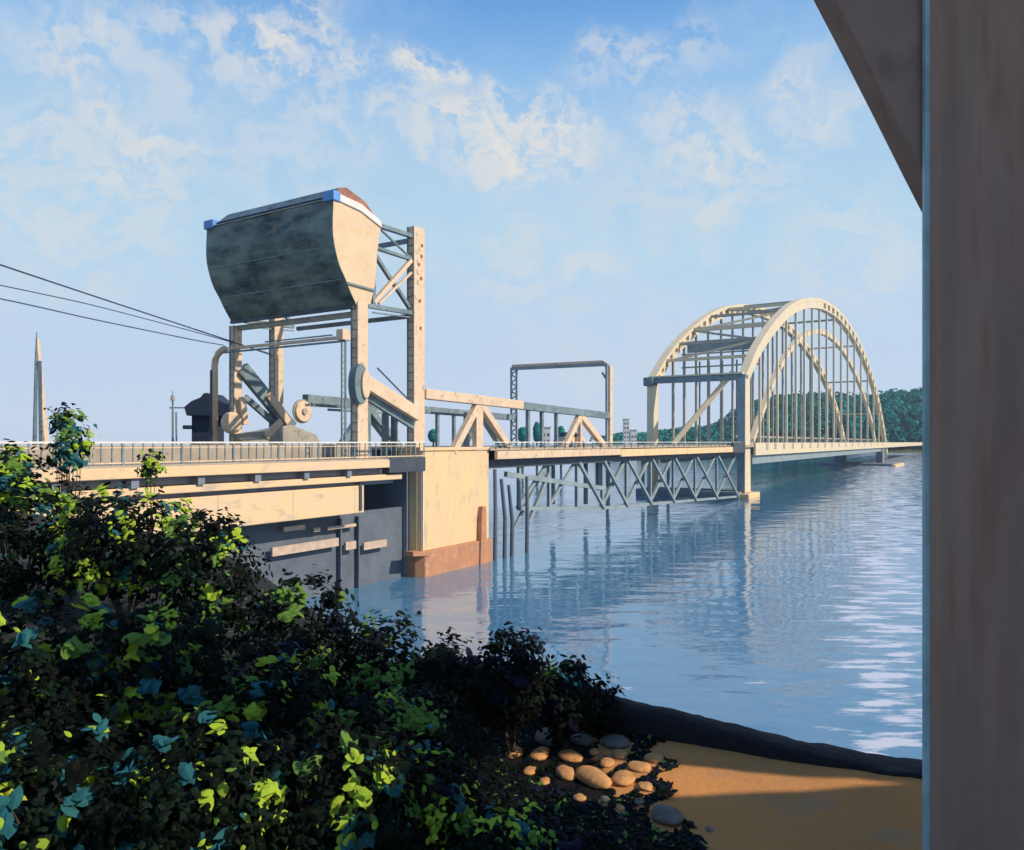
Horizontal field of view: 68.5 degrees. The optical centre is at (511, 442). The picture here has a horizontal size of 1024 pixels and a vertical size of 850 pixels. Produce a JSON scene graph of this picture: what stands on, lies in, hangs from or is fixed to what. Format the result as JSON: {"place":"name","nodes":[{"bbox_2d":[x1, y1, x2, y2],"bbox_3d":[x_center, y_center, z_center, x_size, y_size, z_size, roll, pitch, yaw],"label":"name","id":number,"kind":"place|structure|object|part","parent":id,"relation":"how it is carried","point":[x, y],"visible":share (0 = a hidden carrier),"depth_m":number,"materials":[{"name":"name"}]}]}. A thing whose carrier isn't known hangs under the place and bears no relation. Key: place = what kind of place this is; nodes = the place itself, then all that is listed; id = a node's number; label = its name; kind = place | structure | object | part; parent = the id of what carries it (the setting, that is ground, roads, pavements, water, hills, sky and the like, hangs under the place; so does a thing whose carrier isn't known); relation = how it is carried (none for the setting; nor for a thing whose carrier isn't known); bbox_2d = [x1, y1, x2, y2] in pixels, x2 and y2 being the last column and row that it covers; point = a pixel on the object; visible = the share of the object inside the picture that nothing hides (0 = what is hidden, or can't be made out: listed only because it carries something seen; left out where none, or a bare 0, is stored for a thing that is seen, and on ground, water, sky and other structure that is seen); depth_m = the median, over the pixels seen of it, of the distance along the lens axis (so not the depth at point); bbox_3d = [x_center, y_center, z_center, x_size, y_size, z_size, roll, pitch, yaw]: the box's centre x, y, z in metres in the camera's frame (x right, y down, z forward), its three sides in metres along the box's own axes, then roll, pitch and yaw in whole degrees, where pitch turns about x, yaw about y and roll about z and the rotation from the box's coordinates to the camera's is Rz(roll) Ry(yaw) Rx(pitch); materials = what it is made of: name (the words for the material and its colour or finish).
{"place":"outdoors","nodes":[
{"label":"outdoors","id":0,"kind":"place"},
{"bbox_2d":[0,443,921,759],"bbox_3d":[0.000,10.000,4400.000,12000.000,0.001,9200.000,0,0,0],"label":"water","id":1,"kind":"structure","parent":0,"point":[786,601],"depth_m":48.76,"materials":[{"name":"blue liquid"}]},
{"bbox_2d":[182,506,402,598],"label":"timber fender","id":2,"kind":"object","parent":1,"relation":"in","point":[357,550],"visible":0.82,"depth_m":50.06,"materials":[{"name":"grey wood"}]},
{"bbox_2d":[332,447,491,577],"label":"bridge pier","id":3,"kind":"structure","parent":1,"relation":"in","point":[442,499],"depth_m":57.81,"materials":[{"name":"concrete"}]},
{"bbox_2d":[327,408,397,455],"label":"barrier arm","id":4,"kind":"object","parent":3,"relation":"attached to","point":[394,430],"visible":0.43,"depth_m":56.60},
{"bbox_2d":[302,389,744,468],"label":"lift span","id":5,"kind":"object","parent":3,"relation":"on","point":[507,453],"visible":0.77,"depth_m":71.82,"materials":[{"name":"beige paint"}]},
{"bbox_2d":[430,412,469,446],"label":"barrier arm","id":6,"kind":"object","parent":5,"relation":"on","point":[466,443],"visible":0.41,"depth_m":64.64},
{"bbox_2d":[510,360,612,446],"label":"gantry frame","id":7,"kind":"object","parent":5,"relation":"on","point":[608,375],"visible":0.89,"depth_m":86.49,"materials":[{"name":"beige paint"}]},
{"bbox_2d":[428,429,434,446],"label":"tree","id":8,"kind":"object","parent":1,"relation":"on","point":[431,435],"visible":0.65,"depth_m":298.53,"materials":[{"name":"green plant"}]},
{"bbox_2d":[493,469,497,560],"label":"mooring pile","id":9,"kind":"object","parent":1,"relation":"in","point":[495,517],"visible":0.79,"depth_m":63.66,"materials":[{"name":"grey wood"}]},
{"bbox_2d":[500,479,506,557],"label":"mooring pile","id":10,"kind":"object","parent":1,"relation":"in","point":[504,520],"visible":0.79,"depth_m":64.92,"materials":[{"name":"grey wood"}]},
{"bbox_2d":[507,485,513,555],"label":"mooring pile","id":11,"kind":"object","parent":1,"relation":"in","point":[511,521],"visible":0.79,"depth_m":65.93,"materials":[{"name":"grey wood"}]},
{"bbox_2d":[518,427,525,445],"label":"tree","id":12,"kind":"object","parent":1,"relation":"on","point":[521,434],"visible":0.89,"depth_m":298.38,"materials":[{"name":"green plant"}]},
{"bbox_2d":[525,476,528,552],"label":"mooring pile","id":13,"kind":"object","parent":1,"relation":"in","point":[526,515],"visible":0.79,"depth_m":68.19,"materials":[{"name":"grey wood"}]},
{"bbox_2d":[533,422,538,466],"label":"tree","id":14,"kind":"object","parent":1,"relation":"on","point":[536,432],"visible":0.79,"depth_m":298.73,"materials":[{"name":"green plant"}]},
{"bbox_2d":[544,427,550,445],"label":"shore building","id":15,"kind":"structure","parent":1,"relation":"on","point":[546,434],"depth_m":417.65,"materials":[{"name":"white concrete"}]},
{"bbox_2d":[558,426,564,466],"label":"tree","id":16,"kind":"object","parent":1,"relation":"on","point":[561,429],"visible":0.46,"depth_m":299.07,"materials":[{"name":"green plant"}]},
{"bbox_2d":[504,454,738,529],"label":"trestle","id":17,"kind":"object","parent":1,"relation":"on","point":[549,480],"visible":0.87,"depth_m":90.08,"materials":[{"name":"grey metal"}]},
{"bbox_2d":[623,419,629,443],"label":"shore building","id":18,"kind":"structure","parent":1,"relation":"on","point":[625,430],"depth_m":597.84,"materials":[{"name":"white concrete"}]},
{"bbox_2d":[629,430,636,444],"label":"shore building","id":19,"kind":"structure","parent":1,"relation":"on","point":[633,436],"depth_m":557.76,"materials":[{"name":"white concrete"}]},
{"bbox_2d":[636,298,921,498],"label":"arch bridge","id":20,"kind":"structure","parent":1,"relation":"in","point":[758,450],"depth_m":165.15,"materials":[{"name":"paint"}]},
{"bbox_2d":[0,511,921,849],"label":"ground","id":21,"kind":"structure","parent":0,"point":[736,801],"depth_m":10.73,"materials":[{"name":"brown soil"}]},
{"bbox_2d":[0,438,34,569],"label":"sapling","id":22,"kind":"object","parent":21,"relation":"on","point":[10,464],"visible":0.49,"depth_m":13.84,"materials":[{"name":"green plant"}]},
{"bbox_2d":[32,332,48,444],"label":"mast","id":23,"kind":"object","parent":21,"relation":"on","point":[39,385],"visible":0.72,"depth_m":73.91,"materials":[{"name":"grey metal"}]},
{"bbox_2d":[0,446,108,607],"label":"leafy shrub","id":24,"kind":"object","parent":21,"relation":"on","point":[16,580],"visible":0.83,"depth_m":13.37,"materials":[{"name":"green plant"}]},
{"bbox_2d":[43,402,80,576],"bbox_3d":[-9.521,1.128,15.985,0.575,3.970,0.692,0,0,39],"label":"sapling","id":25,"kind":"object","parent":21,"relation":"on","point":[52,423],"visible":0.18,"depth_m":15.91,"materials":[{"name":"green plant"}]},
{"bbox_2d":[39,403,101,597],"bbox_3d":[-8.516,1.222,14.508,0.940,3.958,0.946,0,0,32],"label":"sapling","id":26,"kind":"object","parent":21,"relation":"on","point":[65,422],"visible":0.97,"depth_m":14.38,"materials":[{"name":"green plant"}]},
{"bbox_2d":[0,588,142,752],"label":"leafy shrub","id":27,"kind":"object","parent":21,"relation":"on","point":[23,705],"visible":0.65,"depth_m":8.95,"materials":[{"name":"green plant"}]},
{"bbox_2d":[0,690,189,849],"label":"leafy shrub","id":28,"kind":"object","parent":21,"relation":"on","point":[34,774],"visible":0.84,"depth_m":6.54,"materials":[{"name":"green plant"}]},
{"bbox_2d":[38,481,201,629],"bbox_3d":[-6.943,2.124,13.449,2.715,2.846,2.667,0,0,0],"label":"leafy shrub","id":29,"kind":"object","parent":21,"relation":"on","point":[121,568],"visible":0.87,"depth_m":12.79,"materials":[{"name":"green plant"}]},
{"bbox_2d":[43,594,245,762],"bbox_3d":[-4.754,3.106,10.020,2.535,2.238,2.515,0,0,0],"label":"leafy shrub","id":30,"kind":"object","parent":21,"relation":"on","point":[141,682],"visible":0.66,"depth_m":9.37,"materials":[{"name":"green plant"}]},
{"bbox_2d":[134,448,168,606],"bbox_3d":[-7.190,1.805,15.010,0.600,3.364,0.664,0,0,-21],"label":"sapling","id":31,"kind":"object","parent":21,"relation":"on","point":[151,467],"visible":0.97,"depth_m":14.91,"materials":[{"name":"green plant"}]},
{"bbox_2d":[170,391,176,444],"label":"lamp post","id":32,"kind":"object","parent":21,"relation":"on","point":[172,399],"visible":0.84,"depth_m":65.94,"materials":[{"name":"grey metal"}]},
{"bbox_2d":[50,691,306,849],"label":"leafy shrub","id":33,"kind":"object","parent":21,"relation":"on","point":[225,832],"visible":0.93,"depth_m":6.56,"materials":[{"name":"green plant"}]},
{"bbox_2d":[169,393,228,444],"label":"hut","id":34,"kind":"object","parent":21,"relation":"on","point":[198,410],"visible":0.5,"depth_m":67.00,"materials":[{"name":"metal"}]},
{"bbox_2d":[131,507,273,657],"bbox_3d":[-5.175,2.588,13.023,2.332,2.946,2.167,0,0,0],"label":"leafy shrub","id":35,"kind":"object","parent":21,"relation":"on","point":[189,567],"visible":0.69,"depth_m":12.44,"materials":[{"name":"green plant"}]},
{"bbox_2d":[159,630,348,795],"bbox_3d":[-3.286,3.523,9.817,2.399,2.326,2.368,0,0,0],"label":"leafy shrub","id":36,"kind":"object","parent":21,"relation":"on","point":[250,708],"visible":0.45,"depth_m":9.31,"materials":[{"name":"green plant"}]},
{"bbox_2d":[221,564,364,716],"bbox_3d":[-3.513,3.344,12.428,2.413,2.630,2.392,0,0,0],"label":"leafy shrub","id":37,"kind":"object","parent":21,"relation":"on","point":[316,659],"visible":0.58,"depth_m":12.03,"materials":[{"name":"green plant"}]},
{"bbox_2d":[232,708,440,849],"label":"leafy shrub","id":38,"kind":"object","parent":21,"relation":"on","point":[342,824],"visible":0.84,"depth_m":7.13,"materials":[{"name":"green plant"}]},
{"bbox_2d":[299,666,461,795],"bbox_3d":[-1.661,4.104,10.019,2.057,1.997,2.223,0,0,0],"label":"leafy shrub","id":39,"kind":"object","parent":21,"relation":"on","point":[415,718],"visible":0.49,"depth_m":9.59,"materials":[{"name":"green plant"}]},
{"bbox_2d":[312,609,454,742],"bbox_3d":[-2.009,3.867,12.080,2.249,2.376,2.275,0,0,0],"label":"leafy shrub","id":40,"kind":"object","parent":21,"relation":"on","point":[374,646],"visible":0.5,"depth_m":11.72,"materials":[{"name":"green plant"}]},
{"bbox_2d":[345,725,493,849],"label":"leafy shrub","id":41,"kind":"object","parent":21,"relation":"on","point":[452,821],"visible":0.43,"depth_m":7.98,"materials":[{"name":"green plant"}]},
{"bbox_2d":[402,695,491,796],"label":"leafy shrub","id":42,"kind":"object","parent":21,"relation":"on","point":[468,743],"visible":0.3,"depth_m":10.47,"materials":[{"name":"green plant"}]},
{"bbox_2d":[402,627,503,758],"bbox_3d":[-0.987,4.113,11.961,1.772,2.171,1.796,0,0,0],"label":"leafy shrub","id":43,"kind":"object","parent":21,"relation":"on","point":[452,666],"visible":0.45,"depth_m":11.62,"materials":[{"name":"green plant"}]},
{"bbox_2d":[468,618,554,754],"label":"leafy shrub","id":44,"kind":"object","parent":21,"relation":"on","point":[520,687],"visible":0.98,"depth_m":11.60,"materials":[{"name":"green plant"}]},
{"bbox_2d":[505,746,522,758],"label":"stone","id":45,"kind":"object","parent":21,"relation":"on","point":[518,752],"visible":0.81,"depth_m":11.97,"materials":[{"name":"beige stone"}]},
{"bbox_2d":[449,800,582,849],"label":"leafy shrub","id":46,"kind":"object","parent":21,"relation":"on","point":[500,830],"visible":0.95,"depth_m":7.43,"materials":[{"name":"green plant"}]},
{"bbox_2d":[523,766,535,775],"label":"stone","id":47,"kind":"object","parent":21,"relation":"on","point":[528,770],"visible":1,"depth_m":11.36,"materials":[{"name":"grey stone"}]},
{"bbox_2d":[529,746,549,760],"bbox_3d":[0.461,4.993,12.073,0.290,0.142,0.536,0,0,27],"label":"stone","id":48,"kind":"object","parent":21,"relation":"on","point":[541,753],"visible":0.98,"depth_m":11.95,"materials":[{"name":"beige stone"}]},
{"bbox_2d":[539,777,549,784],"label":"stone","id":49,"kind":"object","parent":21,"relation":"on","point":[545,780],"visible":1,"depth_m":11.04,"materials":[{"name":"grey stone"}]},
{"bbox_2d":[535,727,558,745],"bbox_3d":[0.643,4.993,12.742,0.518,0.186,0.714,0,0,3],"label":"stone","id":50,"kind":"object","parent":21,"relation":"on","point":[540,737],"visible":0.47,"depth_m":12.56,"materials":[{"name":"grey stone"}]},
{"bbox_2d":[555,765,575,780],"bbox_3d":[0.813,4.969,11.308,0.306,0.130,0.471,0,0,-12],"label":"stone","id":51,"kind":"object","parent":21,"relation":"on","point":[565,772],"visible":1,"depth_m":11.22,"materials":[{"name":"grey stone"}]},
{"bbox_2d":[530,654,606,750],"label":"leafy shrub","id":52,"kind":"object","parent":21,"relation":"on","point":[566,712],"visible":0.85,"depth_m":11.98,"materials":[{"name":"green plant"}]},
{"bbox_2d":[557,749,582,762],"bbox_3d":[0.927,4.994,11.957,0.365,0.123,0.455,0,0,-32],"label":"stone","id":53,"kind":"object","parent":21,"relation":"on","point":[569,755],"visible":1,"depth_m":11.88,"materials":[{"name":"beige stone"}]},
{"bbox_2d":[573,793,585,801],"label":"stone","id":54,"kind":"object","parent":21,"relation":"on","point":[579,797],"visible":1,"depth_m":10.46,"materials":[{"name":"beige stone"}]},
{"bbox_2d":[456,720,707,849],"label":"ground cover","id":55,"kind":"object","parent":21,"relation":"on","point":[647,834],"visible":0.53,"depth_m":10.49,"materials":[{"name":"green plant"}]},
{"bbox_2d":[570,733,593,745],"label":"stone","id":56,"kind":"object","parent":21,"relation":"on","point":[586,740],"visible":0.86,"depth_m":12.52,"materials":[{"name":"grey stone"}]},
{"bbox_2d":[540,808,630,849],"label":"leafy shrub","id":57,"kind":"object","parent":21,"relation":"on","point":[576,842],"visible":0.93,"depth_m":7.41,"materials":[{"name":"green plant"}]},
{"bbox_2d":[576,765,611,788],"bbox_3d":[1.199,4.941,11.079,0.406,0.209,0.750,0,0,-28],"label":"stone","id":58,"kind":"object","parent":21,"relation":"on","point":[592,776],"visible":0.99,"depth_m":10.96,"materials":[{"name":"grey stone"}]},
{"bbox_2d":[589,748,599,755],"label":"stone","id":59,"kind":"object","parent":21,"relation":"on","point":[594,751],"visible":1,"depth_m":12.04,"materials":[{"name":"grey stone"}]},
{"bbox_2d":[581,673,626,738],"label":"leafy shrub","id":60,"kind":"object","parent":21,"relation":"on","point":[603,726],"visible":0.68,"depth_m":12.70,"materials":[{"name":"green plant"}]},
{"bbox_2d":[599,795,609,802],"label":"stone","id":61,"kind":"object","parent":21,"relation":"on","point":[604,799],"visible":1,"depth_m":10.45,"materials":[{"name":"grey stone"}]},
{"bbox_2d":[599,757,614,767],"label":"stone","id":62,"kind":"object","parent":21,"relation":"on","point":[606,762],"visible":1,"depth_m":11.59,"materials":[{"name":"beige stone"}]},
{"bbox_2d":[600,734,629,748],"bbox_3d":[1.697,4.958,12.455,0.498,0.160,0.518,0,0,3],"label":"stone","id":63,"kind":"object","parent":21,"relation":"on","point":[614,741],"visible":0.96,"depth_m":12.34,"materials":[{"name":"grey stone"}]},
{"bbox_2d":[612,749,626,758],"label":"stone","id":64,"kind":"object","parent":21,"relation":"on","point":[619,753],"visible":1,"depth_m":11.90,"materials":[{"name":"grey stone"}]},
{"bbox_2d":[616,803,624,810],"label":"stone","id":65,"kind":"object","parent":21,"relation":"on","point":[620,807],"visible":1,"depth_m":10.21,"materials":[{"name":"grey stone"}]},
{"bbox_2d":[611,770,634,785],"bbox_3d":[1.633,4.939,11.051,0.363,0.122,0.458,0,0,23],"label":"stone","id":66,"kind":"object","parent":21,"relation":"on","point":[623,777],"visible":1,"depth_m":10.97,"materials":[{"name":"grey stone"}]},
{"bbox_2d":[627,761,651,772],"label":"stone","id":67,"kind":"object","parent":21,"relation":"on","point":[639,767],"visible":1,"depth_m":11.46,"materials":[{"name":"beige stone"}]},
{"bbox_2d":[634,798,644,804],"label":"stone","id":68,"kind":"object","parent":21,"relation":"on","point":[640,801],"visible":1,"depth_m":10.36,"materials":[{"name":"grey stone"}]},
{"bbox_2d":[637,781,652,790],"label":"stone","id":69,"kind":"object","parent":21,"relation":"on","point":[645,786],"visible":1,"depth_m":10.77,"materials":[{"name":"grey stone"}]},
{"bbox_2d":[644,753,663,762],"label":"stone","id":70,"kind":"object","parent":21,"relation":"on","point":[653,758],"visible":1,"depth_m":11.80,"materials":[{"name":"grey stone"}]},
{"bbox_2d":[651,804,684,824],"bbox_3d":[2.057,4.931,9.955,0.460,0.144,0.453,0,0,32],"label":"stone","id":71,"kind":"object","parent":21,"relation":"on","point":[665,814],"visible":1,"depth_m":9.87,"materials":[{"name":"grey stone"}]},
{"bbox_2d":[424,646,921,778],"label":"riverbank","id":72,"kind":"structure","parent":21,"relation":"on","point":[673,725],"depth_m":12.28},
{"bbox_2d":[705,826,712,831],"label":"stone","id":73,"kind":"object","parent":21,"relation":"on","point":[708,829],"visible":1,"depth_m":9.66,"materials":[{"name":"grey stone"}]},
{"bbox_2d":[814,0,1023,849],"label":"overhead bridge","id":74,"kind":"structure","parent":21,"relation":"on","point":[940,83],"depth_m":6.93,"materials":[{"name":"brown paint"}]},
{"bbox_2d":[0,0,921,442],"label":"sky","id":75,"kind":"structure","parent":0,"point":[584,180],"materials":[{"name":"blue"}]},
{"bbox_2d":[553,432,584,446],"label":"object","id":76,"kind":"object","parent":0,"point":[561,436],"visible":0.31,"depth_m":78.26,"materials":[{"name":"beige paint"}]},
{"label":"rear window","id":77,"kind":"part","parent":76,"relation":"part of","materials":[{"name":"glass"}]},
{"bbox_2d":[368,436,921,452],"bbox_3d":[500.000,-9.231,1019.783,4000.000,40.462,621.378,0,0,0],"label":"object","id":78,"kind":"structure","parent":0,"point":[911,449],"depth_m":722.09,"materials":[{"name":"green plant"}]},
{"bbox_2d":[589,388,921,447],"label":"wood","id":79,"kind":"object","parent":78,"relation":"on","point":[901,411],"visible":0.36,"depth_m":739.21,"materials":[{"name":"green plant"}]},
{"bbox_3d":[-32.434,6.600,26.320,11.700,8.800,33.987,0,0,32],"label":"abutment","id":80,"kind":"object","parent":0,"visible":0},
{"bbox_2d":[0,444,425,532],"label":"approach span","id":81,"kind":"object","parent":80,"relation":"on","point":[253,492],"visible":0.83,"depth_m":42.29,"materials":[{"name":"concrete"}]},
{"bbox_2d":[0,442,424,467],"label":"railing","id":82,"kind":"object","parent":81,"relation":"on","point":[181,447],"visible":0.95,"depth_m":40.52,"materials":[{"name":"grey metal"}]},
{"bbox_2d":[210,329,350,458],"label":"gantry frame","id":83,"kind":"object","parent":81,"relation":"on","point":[343,335],"visible":0.95,"depth_m":51.48,"materials":[{"name":"beige paint"}]},
{"bbox_2d":[204,188,424,458],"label":"lifting tower","id":84,"kind":"structure","parent":81,"relation":"on","point":[274,264],"depth_m":52.42,"materials":[{"name":"grey metal"}]},
{"bbox_2d":[0,298,223,345],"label":"overhead cable","id":85,"kind":"object","parent":84,"relation":"attached to","point":[103,321],"visible":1,"depth_m":45.54,"materials":[{"name":"black metal"}]},
{"bbox_2d":[0,285,267,352],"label":"overhead cable","id":86,"kind":"object","parent":84,"relation":"attached to","point":[112,310],"visible":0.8,"depth_m":46.08,"materials":[{"name":"black metal"}]},
{"bbox_2d":[0,264,269,354],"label":"overhead cable","id":87,"kind":"object","parent":84,"relation":"attached to","point":[122,305],"visible":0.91,"depth_m":45.77,"materials":[{"name":"black metal"}]},
{"bbox_2d":[305,404,388,455],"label":"barrier arm","id":88,"kind":"object","parent":81,"relation":"on","point":[385,427],"visible":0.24,"depth_m":55.73}
]}

